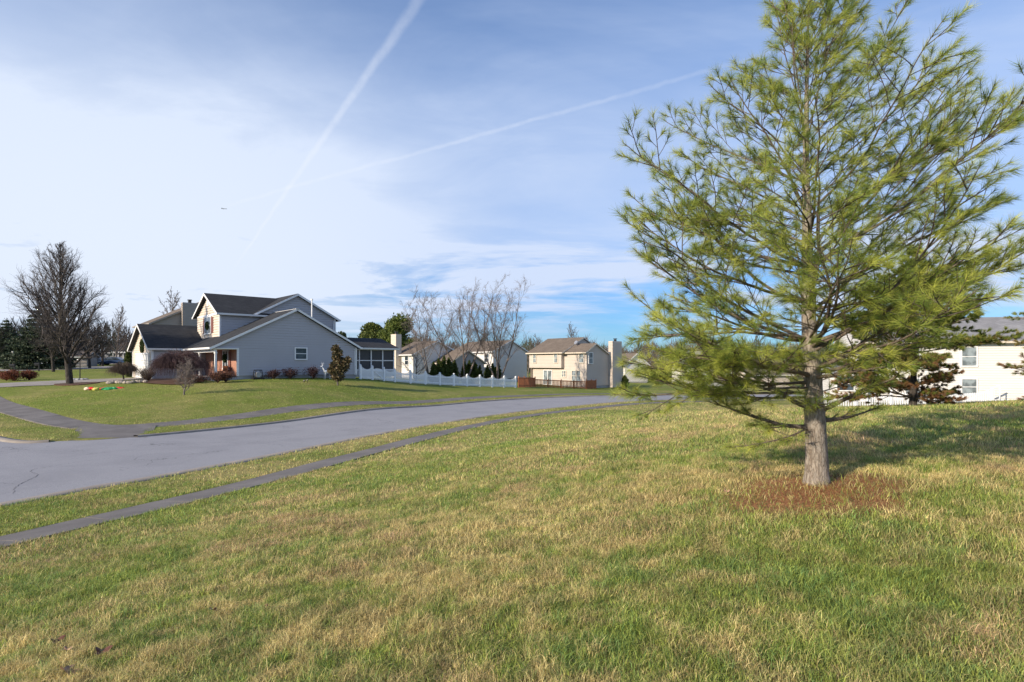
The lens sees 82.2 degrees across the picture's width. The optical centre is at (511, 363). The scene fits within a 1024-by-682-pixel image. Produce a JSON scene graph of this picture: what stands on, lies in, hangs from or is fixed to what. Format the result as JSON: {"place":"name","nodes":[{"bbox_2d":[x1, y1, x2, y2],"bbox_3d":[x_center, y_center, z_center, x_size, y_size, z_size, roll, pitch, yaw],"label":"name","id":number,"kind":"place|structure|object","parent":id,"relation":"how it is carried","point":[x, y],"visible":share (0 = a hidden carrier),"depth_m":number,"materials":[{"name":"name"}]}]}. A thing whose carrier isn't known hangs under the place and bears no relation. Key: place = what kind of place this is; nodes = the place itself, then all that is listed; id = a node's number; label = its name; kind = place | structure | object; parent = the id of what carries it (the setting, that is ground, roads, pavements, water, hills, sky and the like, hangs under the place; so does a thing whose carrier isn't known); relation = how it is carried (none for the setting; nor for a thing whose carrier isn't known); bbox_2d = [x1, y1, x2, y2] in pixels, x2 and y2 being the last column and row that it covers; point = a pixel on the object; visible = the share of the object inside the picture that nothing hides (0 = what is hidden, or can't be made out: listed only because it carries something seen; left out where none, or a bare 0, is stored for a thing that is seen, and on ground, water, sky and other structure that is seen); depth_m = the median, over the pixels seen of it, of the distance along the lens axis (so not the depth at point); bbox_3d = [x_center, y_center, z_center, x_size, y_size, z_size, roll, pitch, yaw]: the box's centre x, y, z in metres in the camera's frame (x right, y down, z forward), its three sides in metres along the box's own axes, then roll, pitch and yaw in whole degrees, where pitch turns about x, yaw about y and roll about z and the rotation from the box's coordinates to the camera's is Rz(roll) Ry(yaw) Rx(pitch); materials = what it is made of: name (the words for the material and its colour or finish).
{"place":"outdoors","nodes":[
{"label":"outdoors","id":0,"kind":"place"},
{"bbox_2d":[0,366,109,370],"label":"street","id":1,"kind":"structure","parent":0,"point":[98,367],"depth_m":85.66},
{"bbox_2d":[97,357,123,364],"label":"parked car","id":2,"kind":"object","parent":1,"relation":"on","point":[107,361],"visible":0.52,"depth_m":102.26,"materials":[{"name":"blue paint"}]},
{"bbox_2d":[0,378,142,386],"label":"driveway","id":3,"kind":"structure","parent":0,"point":[35,383],"depth_m":46.81,"materials":[{"name":"concrete"}]},
{"bbox_2d":[0,393,667,428],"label":"sidewalk","id":4,"kind":"structure","parent":0,"point":[25,413],"depth_m":32.32,"materials":[{"name":"concrete"}]},
{"bbox_2d":[0,399,802,548],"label":"sidewalk","id":5,"kind":"structure","parent":0,"point":[56,528],"depth_m":13.70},
{"bbox_2d":[0,394,803,501],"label":"road","id":6,"kind":"structure","parent":0,"point":[121,459],"depth_m":21.94,"materials":[{"name":"asphalt"}]},
{"bbox_2d":[0,436,48,442],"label":"kerb","id":7,"kind":"structure","parent":6,"relation":"on","point":[5,439],"depth_m":22.79,"materials":[{"name":"concrete"}]},
{"bbox_2d":[70,425,155,440],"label":"crossing ramp","id":8,"kind":"structure","parent":6,"relation":"on","point":[116,432],"depth_m":25.83,"materials":[{"name":"concrete"}]},
{"bbox_2d":[0,398,752,505],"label":"kerb","id":9,"kind":"structure","parent":6,"relation":"on","point":[148,478],"depth_m":17.34,"materials":[{"name":"concrete"}]},
{"bbox_2d":[133,394,774,436],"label":"kerb","id":10,"kind":"structure","parent":6,"relation":"on","point":[238,426],"depth_m":33.80,"materials":[{"name":"concrete"}]},
{"bbox_2d":[0,364,1023,681],"bbox_3d":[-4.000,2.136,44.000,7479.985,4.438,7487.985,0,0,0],"label":"ground","id":11,"kind":"structure","parent":0,"point":[42,394],"depth_m":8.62,"materials":[{"name":"plant"}]},
{"bbox_2d":[0,319,14,355],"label":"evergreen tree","id":12,"kind":"object","parent":11,"relation":"on","point":[3,332],"visible":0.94,"depth_m":91.59,"materials":[{"name":"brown plant"}]},
{"bbox_2d":[1,318,23,349],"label":"bare tree","id":13,"kind":"object","parent":11,"relation":"on","point":[13,320],"visible":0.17,"depth_m":110.11,"materials":[{"name":"brown plant"}]},
{"bbox_2d":[0,369,25,380],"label":"clipped shrub","id":14,"kind":"object","parent":11,"relation":"on","point":[15,375],"visible":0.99,"depth_m":51.27,"materials":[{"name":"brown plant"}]},
{"bbox_2d":[0,318,29,366],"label":"evergreen tree","id":15,"kind":"object","parent":11,"relation":"on","point":[7,334],"visible":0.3,"depth_m":97.37,"materials":[{"name":"green plant"}]},
{"bbox_2d":[21,370,38,379],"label":"clipped shrub","id":16,"kind":"object","parent":11,"relation":"on","point":[30,374],"visible":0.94,"depth_m":52.39,"materials":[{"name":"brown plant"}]},
{"bbox_2d":[0,304,78,369],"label":"evergreen tree","id":17,"kind":"object","parent":11,"relation":"on","point":[22,357],"visible":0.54,"depth_m":82.28,"materials":[{"name":"green plant"}]},
{"bbox_2d":[21,310,81,371],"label":"bare tree","id":18,"kind":"object","parent":11,"relation":"on","point":[52,352],"visible":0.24,"depth_m":73.74,"materials":[{"name":"brown plant"}]},
{"bbox_2d":[51,635,64,643],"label":"fallen leaf","id":19,"kind":"object","parent":11,"relation":"on","point":[62,637],"visible":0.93,"depth_m":4.31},
{"bbox_2d":[60,664,79,675],"bbox_3d":[-2.804,1.931,3.712,0.108,0.057,0.128,24,-9,26],"label":"fallen leaf","id":20,"kind":"object","parent":11,"relation":"on","point":[66,668],"visible":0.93,"depth_m":3.73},
{"bbox_2d":[54,382,99,385],"bbox_3d":[-33.431,1.563,45.000,3.106,0.333,2.383,0,0,0],"label":"mulch bed","id":21,"kind":"object","parent":11,"relation":"on","point":[73,384],"visible":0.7,"depth_m":44.61,"materials":[{"name":"wood"}]},
{"bbox_2d":[0,241,112,383],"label":"bare tree","id":22,"kind":"object","parent":21,"relation":"on","point":[64,309],"visible":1,"depth_m":44.47,"materials":[{"name":"brown plant"}]},
{"bbox_2d":[73,359,87,379],"bbox_3d":[-37.169,0.503,50.504,1.354,1.960,1.083,0,0,0],"label":"lamp post","id":23,"kind":"object","parent":11,"relation":"on","point":[79,378],"visible":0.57,"depth_m":50.47,"materials":[{"name":"black metal"}]},
{"bbox_2d":[62,351,100,366],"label":"brown house","id":24,"kind":"structure","parent":11,"relation":"on","point":[94,362],"depth_m":97.02,"materials":[{"name":"beige"}]},
{"bbox_2d":[69,314,108,367],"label":"bare tree","id":25,"kind":"object","parent":11,"relation":"on","point":[99,353],"visible":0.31,"depth_m":88.07,"materials":[{"name":"brown plant"}]},
{"bbox_2d":[87,318,117,365],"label":"bare tree","id":26,"kind":"object","parent":11,"relation":"on","point":[107,347],"visible":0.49,"depth_m":97.80,"materials":[{"name":"brown plant"}]},
{"bbox_2d":[94,645,112,654],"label":"fallen leaf","id":27,"kind":"object","parent":11,"relation":"on","point":[104,649],"visible":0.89,"depth_m":4.01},
{"bbox_2d":[84,387,123,390],"bbox_3d":[-28.537,1.742,40.983,2.510,0.292,0.927,0,0,-8],"label":"deflated decoration","id":28,"kind":"object","parent":11,"relation":"on","point":[97,388],"visible":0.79,"depth_m":40.77,"materials":[{"name":"multicoloured fabric"}]},
{"bbox_2d":[103,344,128,363],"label":"porch house","id":29,"kind":"structure","parent":11,"relation":"on","point":[106,355],"depth_m":132.71,"materials":[{"name":"grey"}]},
{"bbox_2d":[105,306,131,363],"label":"bare tree","id":30,"kind":"object","parent":11,"relation":"on","point":[119,329],"visible":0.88,"depth_m":117.87,"materials":[{"name":"grey plant"}]},
{"bbox_2d":[105,361,141,378],"bbox_3d":[-32.412,0.522,49.041,2.940,1.675,2.911,0,0,0],"label":"weeping shrub","id":31,"kind":"object","parent":11,"relation":"on","point":[122,369],"visible":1,"depth_m":48.62,"materials":[{"name":"brown plant"}]},
{"bbox_2d":[123,345,131,376],"bbox_3d":[-37.917,-0.244,57.986,1.030,3.320,0.934,0,0,19],"label":"arborvitae","id":32,"kind":"object","parent":11,"relation":"on","point":[128,357],"visible":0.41,"depth_m":57.83,"materials":[{"name":"green plant"}]},
{"bbox_2d":[132,299,198,327],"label":"taupe house","id":33,"kind":"structure","parent":11,"relation":"on","point":[183,315],"depth_m":71.76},
{"bbox_2d":[159,287,181,314],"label":"bare tree","id":34,"kind":"object","parent":11,"relation":"on","point":[172,303],"visible":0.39,"depth_m":92.69,"materials":[{"name":"grey plant"}]},
{"bbox_2d":[143,378,201,383],"bbox_3d":[-26.157,1.305,45.331,4.096,0.308,8.798,0,0,-44],"label":"mulch bed","id":35,"kind":"object","parent":11,"relation":"on","point":[163,381],"visible":0.54,"depth_m":44.59,"materials":[{"name":"brown wood"}]},
{"bbox_2d":[134,367,160,380],"bbox_3d":[-28.269,0.754,45.501,1.837,1.214,1.907,0,0,0],"label":"garden shrub","id":36,"kind":"object","parent":35,"relation":"on","point":[145,377],"visible":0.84,"depth_m":45.34,"materials":[{"name":"brown plant"}]},
{"bbox_2d":[145,348,213,379],"bbox_3d":[-24.777,0.104,44.081,4.768,2.632,4.651,0,0,-34],"label":"weeping shrub","id":37,"kind":"object","parent":35,"relation":"on","point":[169,361],"visible":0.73,"depth_m":43.27,"materials":[{"name":"brown plant"}]},
{"bbox_2d":[181,374,208,382],"bbox_3d":[-23.114,0.998,42.390,1.704,0.834,1.992,0,0,32],"label":"garden shrub","id":38,"kind":"object","parent":35,"relation":"on","point":[198,379],"visible":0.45,"depth_m":42.66,"materials":[{"name":"brown plant"}]},
{"bbox_2d":[172,356,202,394],"bbox_3d":[-20.611,0.776,37.139,1.684,2.549,1.904,0,0,-17],"label":"bare tree","id":39,"kind":"object","parent":11,"relation":"on","point":[186,379],"visible":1,"depth_m":36.91,"materials":[{"name":"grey plant"}]},
{"bbox_2d":[207,371,227,382],"bbox_3d":[-21.366,0.914,42.660,1.546,0.936,1.519,0,0,0],"label":"garden shrub","id":40,"kind":"object","parent":11,"relation":"on","point":[215,375],"visible":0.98,"depth_m":42.39,"materials":[{"name":"brown plant"}]},
{"bbox_2d":[218,371,237,381],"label":"garden shrub","id":41,"kind":"object","parent":11,"relation":"on","point":[229,376],"visible":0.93,"depth_m":42.87,"materials":[{"name":"brown plant"}]},
{"bbox_2d":[251,370,264,378],"bbox_3d":[-19.730,0.822,45.566,0.840,0.753,0.480,0,0,-43],"label":"hose reel","id":42,"kind":"object","parent":11,"relation":"on","point":[257,375],"visible":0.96,"depth_m":45.49,"materials":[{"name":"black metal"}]},
{"bbox_2d":[127,293,399,380],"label":"corner house","id":43,"kind":"structure","parent":11,"relation":"on","point":[248,336],"depth_m":49.39,"materials":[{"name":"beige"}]},
{"bbox_2d":[139,339,143,352],"bbox_3d":[-31.922,-1.544,50.614,0.312,1.349,1.208,0,0,-43],"label":"wreath","id":44,"kind":"object","parent":43,"relation":"attached to","point":[141,343],"visible":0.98,"depth_m":50.43,"materials":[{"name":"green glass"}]},
{"bbox_2d":[135,352,149,377],"bbox_3d":[-31.871,0.125,50.602,0.150,2.150,5.100,0,0,-43],"label":"garage door","id":45,"kind":"structure","parent":43,"relation":"in","point":[138,356],"depth_m":50.74,"materials":[{"name":"white"}]},
{"bbox_2d":[204,316,211,334],"bbox_3d":[-26.237,-3.325,50.647,0.135,1.530,1.780,0,0,-43],"label":"window","id":46,"kind":"structure","parent":43,"relation":"in","point":[208,318],"depth_m":50.51,"materials":[{"name":"white glass"}]},
{"bbox_2d":[218,366,227,372],"bbox_3d":[-22.598,0.575,45.769,0.470,0.850,1.100,0,0,-43],"label":"porch bench","id":47,"kind":"object","parent":43,"relation":"on","point":[225,368],"visible":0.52,"depth_m":45.64,"materials":[{"name":"brown wood"}]},
{"bbox_2d":[222,350,228,369],"bbox_3d":[-22.812,-0.325,46.730,0.135,1.530,1.380,0,0,-43],"label":"front door","id":48,"kind":"structure","parent":43,"relation":"in","point":[223,351],"depth_m":46.69,"materials":[{"name":"white wood"}]},
{"bbox_2d":[222,354,226,362],"bbox_3d":[-22.858,-0.446,46.667,0.316,0.755,0.746,0,0,-43],"label":"wreath","id":49,"kind":"object","parent":48,"relation":"attached to","point":[224,358],"visible":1,"depth_m":46.54,"materials":[{"name":"green plant"}]},
{"bbox_2d":[294,347,307,359],"bbox_3d":[-17.420,-0.850,48.434,1.070,1.040,0.135,0,0,-43],"label":"window","id":50,"kind":"structure","parent":43,"relation":"in","point":[301,353],"depth_m":48.42,"materials":[{"name":"white glass"}]},
{"bbox_2d":[265,368,280,378],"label":"barberry shrub","id":51,"kind":"object","parent":11,"relation":"on","point":[273,374],"visible":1,"depth_m":45.92,"materials":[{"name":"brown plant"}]},
{"bbox_2d":[281,367,299,378],"bbox_3d":[-17.826,0.705,46.962,1.783,1.003,1.618,0,0,0],"label":"barberry shrub","id":52,"kind":"object","parent":11,"relation":"on","point":[290,374],"visible":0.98,"depth_m":46.82,"materials":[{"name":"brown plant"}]},
{"bbox_2d":[302,366,319,378],"bbox_3d":[-16.387,0.592,48.138,1.150,1.284,1.560,0,0,29],"label":"barberry shrub","id":53,"kind":"object","parent":11,"relation":"on","point":[313,371],"visible":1,"depth_m":48.10,"materials":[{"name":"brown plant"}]},
{"bbox_2d":[327,344,351,384],"bbox_3d":[-13.518,0.075,46.055,2.058,3.398,1.247,0,0,0],"label":"magnolia tree","id":54,"kind":"object","parent":11,"relation":"on","point":[337,369],"visible":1,"depth_m":45.82,"materials":[{"name":"green plant"}]},
{"bbox_2d":[357,321,381,337],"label":"evergreen tree","id":55,"kind":"object","parent":11,"relation":"on","point":[370,329],"visible":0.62,"depth_m":117.16,"materials":[{"name":"green plant"}]},
{"bbox_2d":[376,311,420,346],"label":"evergreen tree","id":56,"kind":"object","parent":11,"relation":"on","point":[393,325],"visible":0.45,"depth_m":114.24,"materials":[{"name":"green plant"}]},
{"bbox_2d":[397,329,434,380],"bbox_3d":[-10.239,-1.005,61.912,4.171,6.064,3.033,0,0,-9],"label":"bare small tree","id":57,"kind":"object","parent":11,"relation":"on","point":[421,358],"visible":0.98,"depth_m":61.81,"materials":[{"name":"grey plant"}]},
{"bbox_2d":[0,317,833,378],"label":"woods","id":58,"kind":"object","parent":11,"relation":"on","point":[454,342],"visible":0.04,"depth_m":150.08,"materials":[{"name":"brown plant"}]},
{"bbox_2d":[398,287,465,373],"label":"bare birch","id":59,"kind":"object","parent":11,"relation":"on","point":[424,332],"visible":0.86,"depth_m":65.97,"materials":[{"name":"grey plant"}]},
{"bbox_2d":[429,361,438,381],"bbox_3d":[-8.473,0.904,63.506,1.109,2.552,1.106,0,0,-28],"label":"arborvitae","id":60,"kind":"object","parent":11,"relation":"on","point":[433,370],"visible":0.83,"depth_m":63.30,"materials":[{"name":"green plant"}]},
{"bbox_2d":[359,364,516,387],"bbox_3d":[-6.894,1.506,59.811,1.292,2.991,20.483,0,0,43],"label":"picket fence","id":61,"kind":"object","parent":11,"relation":"on","point":[425,378],"visible":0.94,"depth_m":58.96,"materials":[{"name":"white plastic"}]},
{"bbox_2d":[374,368,382,379],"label":"fence gate","id":62,"kind":"structure","parent":61,"relation":"attached to","point":[376,371],"depth_m":53.98,"materials":[{"name":"white plastic"}]},
{"bbox_2d":[391,332,486,378],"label":"cream house","id":63,"kind":"structure","parent":11,"relation":"on","point":[403,355],"depth_m":86.92,"materials":[{"name":"white"}]},
{"bbox_2d":[404,356,408,364],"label":"window","id":64,"kind":"structure","parent":63,"relation":"in","point":[406,358],"depth_m":86.16,"materials":[{"name":"white glass"}]},
{"bbox_2d":[436,358,444,383],"bbox_3d":[-7.991,0.739,64.215,1.305,3.011,1.309,0,0,13],"label":"arborvitae","id":65,"kind":"object","parent":11,"relation":"on","point":[439,364],"visible":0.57,"depth_m":63.99,"materials":[{"name":"green plant"}]},
{"bbox_2d":[441,356,448,382],"bbox_3d":[-7.554,0.639,64.882,1.437,3.318,1.442,0,0,2],"label":"arborvitae","id":66,"kind":"object","parent":11,"relation":"on","point":[446,370],"visible":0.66,"depth_m":64.65,"materials":[{"name":"green plant"}]},
{"bbox_2d":[446,357,454,382],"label":"arborvitae","id":67,"kind":"object","parent":11,"relation":"on","point":[450,367],"visible":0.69,"depth_m":65.28,"materials":[{"name":"green plant"}]},
{"bbox_2d":[452,360,458,382],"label":"arborvitae","id":68,"kind":"object","parent":11,"relation":"on","point":[456,373],"visible":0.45,"depth_m":65.98,"materials":[{"name":"green plant"}]},
{"bbox_2d":[411,274,509,376],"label":"bare birch","id":69,"kind":"object","parent":11,"relation":"on","point":[466,332],"visible":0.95,"depth_m":66.40,"materials":[{"name":"beige plant"}]},
{"bbox_2d":[460,361,468,376],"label":"arborvitae","id":70,"kind":"object","parent":11,"relation":"on","point":[466,370],"visible":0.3,"depth_m":67.00,"materials":[{"name":"green plant"}]},
{"bbox_2d":[467,360,474,383],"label":"arborvitae","id":71,"kind":"object","parent":11,"relation":"on","point":[469,365],"visible":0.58,"depth_m":67.60,"materials":[{"name":"green plant"}]},
{"bbox_2d":[472,360,478,377],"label":"arborvitae","id":72,"kind":"object","parent":11,"relation":"on","point":[475,370],"visible":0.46,"depth_m":68.14,"materials":[{"name":"green plant"}]},
{"bbox_2d":[478,365,483,383],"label":"arborvitae","id":73,"kind":"object","parent":11,"relation":"on","point":[480,371],"visible":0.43,"depth_m":68.81,"materials":[{"name":"green plant"}]},
{"bbox_2d":[484,364,491,383],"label":"arborvitae","id":74,"kind":"object","parent":11,"relation":"on","point":[487,373],"visible":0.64,"depth_m":69.81,"materials":[{"name":"green plant"}]},
{"bbox_2d":[455,340,527,380],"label":"white house","id":75,"kind":"structure","parent":11,"relation":"on","point":[516,365],"depth_m":95.91,"materials":[{"name":"white"}]},
{"bbox_2d":[484,353,489,362],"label":"window","id":76,"kind":"structure","parent":75,"relation":"in","point":[487,356],"depth_m":93.97,"materials":[{"name":"white glass"}]},
{"bbox_2d":[490,363,495,384],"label":"arborvitae","id":77,"kind":"object","parent":11,"relation":"on","point":[493,367],"visible":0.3,"depth_m":70.58,"materials":[{"name":"green plant"}]},
{"bbox_2d":[461,277,530,383],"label":"bare birch","id":78,"kind":"object","parent":11,"relation":"on","point":[496,339],"visible":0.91,"depth_m":68.59,"materials":[{"name":"beige plant"}]},
{"bbox_2d":[496,364,502,384],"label":"arborvitae","id":79,"kind":"object","parent":11,"relation":"on","point":[500,372],"visible":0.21,"depth_m":71.11,"materials":[{"name":"green plant"}]},
{"bbox_2d":[526,338,535,375],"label":"bare tree","id":80,"kind":"object","parent":11,"relation":"on","point":[527,355],"visible":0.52,"depth_m":117.89,"materials":[{"name":"brown plant"}]},
{"bbox_2d":[518,376,596,388],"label":"wooden fence","id":81,"kind":"object","parent":11,"relation":"on","point":[524,381],"visible":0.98,"depth_m":74.16,"materials":[{"name":"brown wood"}]},
{"bbox_2d":[566,321,577,337],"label":"bare tree","id":82,"kind":"object","parent":11,"relation":"on","point":[570,331],"visible":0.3,"depth_m":125.27,"materials":[{"name":"grey plant"}]},
{"bbox_2d":[525,337,625,387],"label":"tan house","id":83,"kind":"structure","parent":11,"relation":"on","point":[577,359],"depth_m":82.86,"materials":[{"name":"beige"}]},
{"bbox_2d":[533,354,536,362],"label":"window","id":84,"kind":"structure","parent":83,"relation":"in","point":[534,355],"depth_m":86.80,"materials":[{"name":"white glass"}]},
{"bbox_2d":[543,370,551,384],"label":"patio door","id":85,"kind":"structure","parent":83,"relation":"in","point":[547,374],"depth_m":85.58,"materials":[{"name":"white glass"}]},
{"bbox_2d":[554,354,557,362],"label":"window","id":86,"kind":"structure","parent":83,"relation":"in","point":[555,355],"depth_m":83.54,"materials":[{"name":"white glass"}]},
{"bbox_2d":[561,370,565,376],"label":"window","id":87,"kind":"structure","parent":83,"relation":"in","point":[563,372],"depth_m":83.17,"materials":[{"name":"white glass"}]},
{"bbox_2d":[571,370,580,380],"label":"window","id":88,"kind":"structure","parent":83,"relation":"in","point":[575,374],"depth_m":81.32,"materials":[{"name":"white glass"}]},
{"bbox_2d":[578,354,584,362],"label":"window","id":89,"kind":"structure","parent":83,"relation":"in","point":[581,356],"depth_m":80.61,"materials":[{"name":"white glass"}]},
{"bbox_2d":[588,352,592,363],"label":"window","id":90,"kind":"structure","parent":83,"relation":"in","point":[590,354],"depth_m":80.37,"materials":[{"name":"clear glass"}]},
{"bbox_2d":[621,375,629,386],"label":"arborvitae","id":91,"kind":"object","parent":11,"relation":"on","point":[625,379],"visible":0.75,"depth_m":83.65,"materials":[{"name":"green plant"}]},
{"bbox_2d":[622,353,650,382],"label":"white garage house","id":92,"kind":"structure","parent":11,"relation":"on","point":[630,377],"depth_m":112.73,"materials":[{"name":"white"}]},
{"bbox_2d":[672,351,731,385],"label":"white gabled house","id":93,"kind":"structure","parent":11,"relation":"on","point":[686,363],"depth_m":105.62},
{"bbox_2d":[733,365,793,386],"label":"brown roofed house","id":94,"kind":"structure","parent":11,"relation":"on","point":[784,376],"depth_m":100.86,"materials":[{"name":"beige"}]},
{"bbox_2d":[606,0,1023,486],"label":"pine tree","id":95,"kind":"object","parent":11,"relation":"on","point":[720,357],"visible":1,"depth_m":5.93,"materials":[{"name":"green plant"}]},
{"bbox_2d":[648,468,990,523],"bbox_3d":[3.231,1.399,6.427,3.947,0.436,2.484,0,0,0],"label":"pine straw","id":96,"kind":"object","parent":11,"relation":"on","point":[788,491],"visible":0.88,"depth_m":6.16,"materials":[{"name":"brown plant"}]},
{"bbox_2d":[823,388,993,405],"bbox_3d":[23.818,2.316,35.250,12.531,1.678,0.184,0,0,-12],"label":"picket fence","id":97,"kind":"object","parent":11,"relation":"on","point":[890,400],"visible":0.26,"depth_m":35.12,"materials":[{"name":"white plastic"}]},
{"bbox_2d":[821,317,1023,403],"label":"cream two storey house","id":98,"kind":"structure","parent":11,"relation":"on","point":[983,373],"depth_m":49.71,"materials":[{"name":"white"}]},
{"bbox_2d":[836,376,854,390],"bbox_3d":[29.224,1.725,51.441,1.480,1.330,0.135,0,0,16],"label":"window","id":99,"kind":"structure","parent":98,"relation":"in","point":[849,388],"depth_m":51.36,"materials":[{"name":"clear glass"}]},
{"bbox_2d":[960,346,977,366],"bbox_3d":[38.818,-0.625,49.809,1.230,1.730,0.135,0,0,16],"label":"window","id":100,"kind":"structure","parent":98,"relation":"in","point":[969,358],"depth_m":49.80,"materials":[{"name":"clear glass"}]},
{"bbox_2d":[960,378,977,395],"bbox_3d":[38.818,1.950,49.809,1.230,1.480,0.135,0,0,16],"label":"window","id":101,"kind":"structure","parent":98,"relation":"in","point":[969,385],"depth_m":49.80,"materials":[{"name":"clear glass"}]},
{"bbox_2d":[824,242,1023,406],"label":"pine tree","id":102,"kind":"object","parent":11,"relation":"on","point":[937,393],"visible":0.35,"depth_m":17.94,"materials":[{"name":"green plant"}]},
{"bbox_2d":[995,273,1023,400],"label":"pine tree","id":103,"kind":"object","parent":11,"relation":"on","point":[1007,365],"visible":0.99,"depth_m":16.10,"materials":[{"name":"green plant"}]},
{"bbox_2d":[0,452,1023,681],"bbox_3d":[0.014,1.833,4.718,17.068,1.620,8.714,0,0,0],"label":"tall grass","id":104,"kind":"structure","parent":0,"point":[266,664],"depth_m":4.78,"materials":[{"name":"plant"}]},
{"bbox_2d":[0,0,1023,357],"label":"sky","id":105,"kind":"structure","parent":0,"point":[356,154],"materials":[{"name":"blue"}]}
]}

